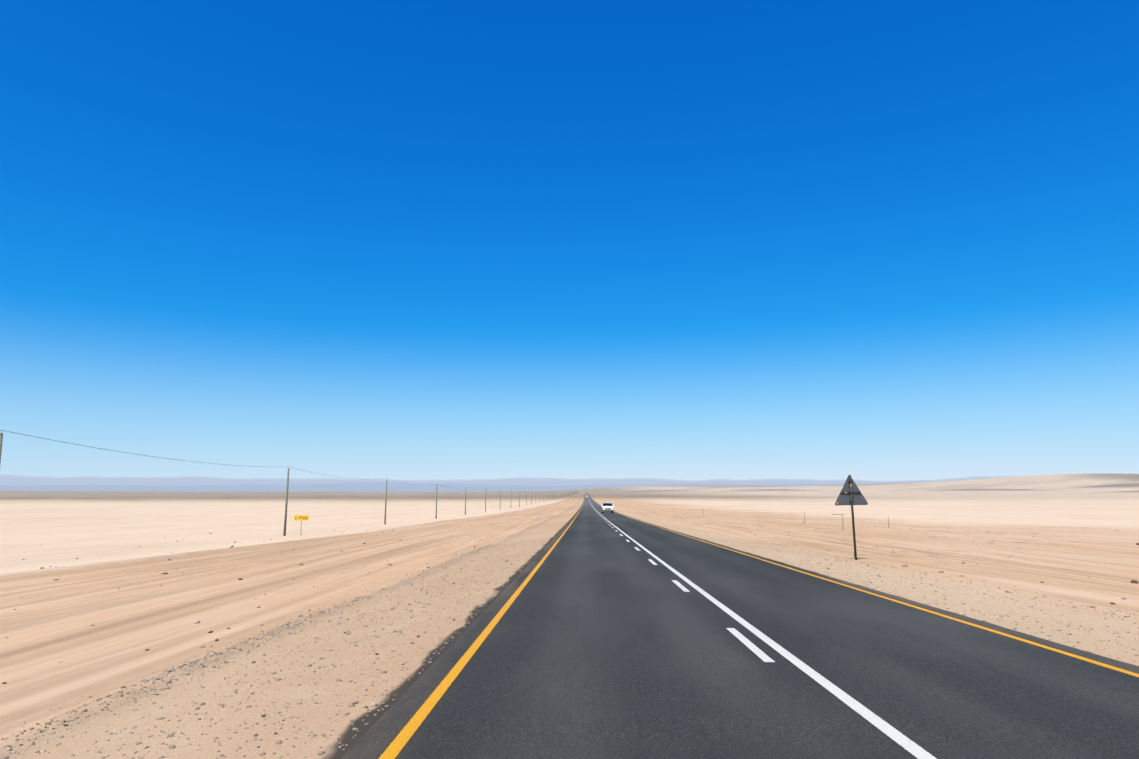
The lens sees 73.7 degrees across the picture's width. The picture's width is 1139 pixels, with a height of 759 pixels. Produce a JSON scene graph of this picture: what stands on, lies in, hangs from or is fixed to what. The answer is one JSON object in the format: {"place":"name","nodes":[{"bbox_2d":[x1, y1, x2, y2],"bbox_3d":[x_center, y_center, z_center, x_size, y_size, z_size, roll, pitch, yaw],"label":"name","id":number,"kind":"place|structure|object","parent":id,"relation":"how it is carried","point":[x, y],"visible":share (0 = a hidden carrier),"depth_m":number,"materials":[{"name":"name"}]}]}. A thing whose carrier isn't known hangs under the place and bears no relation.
{"place":"outdoors","nodes":[
{"label":"outdoors","id":0,"kind":"place"},
{"bbox_2d":[0,482,863,491],"bbox_3d":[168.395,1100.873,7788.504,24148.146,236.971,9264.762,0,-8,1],"label":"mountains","id":1,"kind":"structure","parent":0,"point":[363,487],"depth_m":11847.82,"materials":[{"name":"grey stone"}]},
{"bbox_2d":[0,474,1016,485],"bbox_3d":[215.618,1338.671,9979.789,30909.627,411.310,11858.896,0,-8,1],"label":"mountains","id":2,"kind":"structure","parent":0,"point":[13,480],"depth_m":14927.63,"materials":[{"name":"blue"}]},
{"bbox_2d":[0,473,1138,758],"bbox_3d":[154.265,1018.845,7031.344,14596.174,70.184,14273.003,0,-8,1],"label":"terrain","id":3,"kind":"structure","parent":0,"point":[1078,529],"depth_m":22.14,"materials":[{"name":"beige sand"}]},
{"bbox_2d":[0,430,578,535],"bbox_3d":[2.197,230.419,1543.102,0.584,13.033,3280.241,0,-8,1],"label":"telephone line","id":4,"kind":"object","parent":3,"relation":"on","point":[286,502],"visible":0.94,"depth_m":79.86,"materials":[{"name":"brown wood"}]},
{"bbox_2d":[294,515,308,534],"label":"road sign","id":5,"kind":"object","parent":3,"relation":"on","point":[301,517],"visible":0.98,"depth_m":77.26,"materials":[{"name":"yellow metal"}]},
{"bbox_2d":[0,537,1138,758],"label":"shoulder grit","id":6,"kind":"object","parent":3,"relation":"on","point":[174,669],"visible":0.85,"depth_m":9.32,"materials":[{"name":"gravel"}]},
{"bbox_2d":[2,515,1138,705],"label":"rocks","id":7,"kind":"object","parent":3,"relation":"on","point":[903,565],"visible":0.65,"depth_m":22.84,"materials":[{"name":"brown stone"}]},
{"bbox_2d":[673,509,888,529],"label":"fence posts","id":8,"kind":"object","parent":3,"relation":"on","point":[832,514],"visible":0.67,"depth_m":75.90,"materials":[{"name":"brown wood"}]},
{"bbox_2d":[835,475,867,559],"bbox_3d":[9.432,4.773,25.235,1.125,3.190,0.099,-1,-8,-3],"label":"warning sign","id":9,"kind":"object","parent":3,"relation":"on","point":[850,494],"visible":0.94,"depth_m":25.39,"materials":[{"name":"grey metal"}]},
{"bbox_2d":[0,0,1138,480],"label":"sky","id":10,"kind":"structure","parent":0,"point":[876,240],"materials":[{"name":"blue"}]},
{"bbox_2d":[341,493,1138,758],"bbox_3d":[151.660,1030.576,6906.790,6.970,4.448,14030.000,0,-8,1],"label":"road","id":11,"kind":"structure","parent":0,"point":[604,640],"depth_m":7.01,"materials":[{"name":"grey asphalt"}]},
{"bbox_2d":[601,502,613,512],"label":"car","id":12,"kind":"object","parent":11,"relation":"on","point":[607,506],"visible":1,"depth_m":123.28,"materials":[{"name":"white metal"}]},
{"bbox_2d":[378,493,1138,758],"bbox_3d":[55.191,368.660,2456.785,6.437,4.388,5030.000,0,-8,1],"label":"road markings","id":13,"kind":"object","parent":11,"relation":"on","point":[400,741],"visible":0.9,"depth_m":7.63,"materials":[{"name":"white paint"}]}
]}

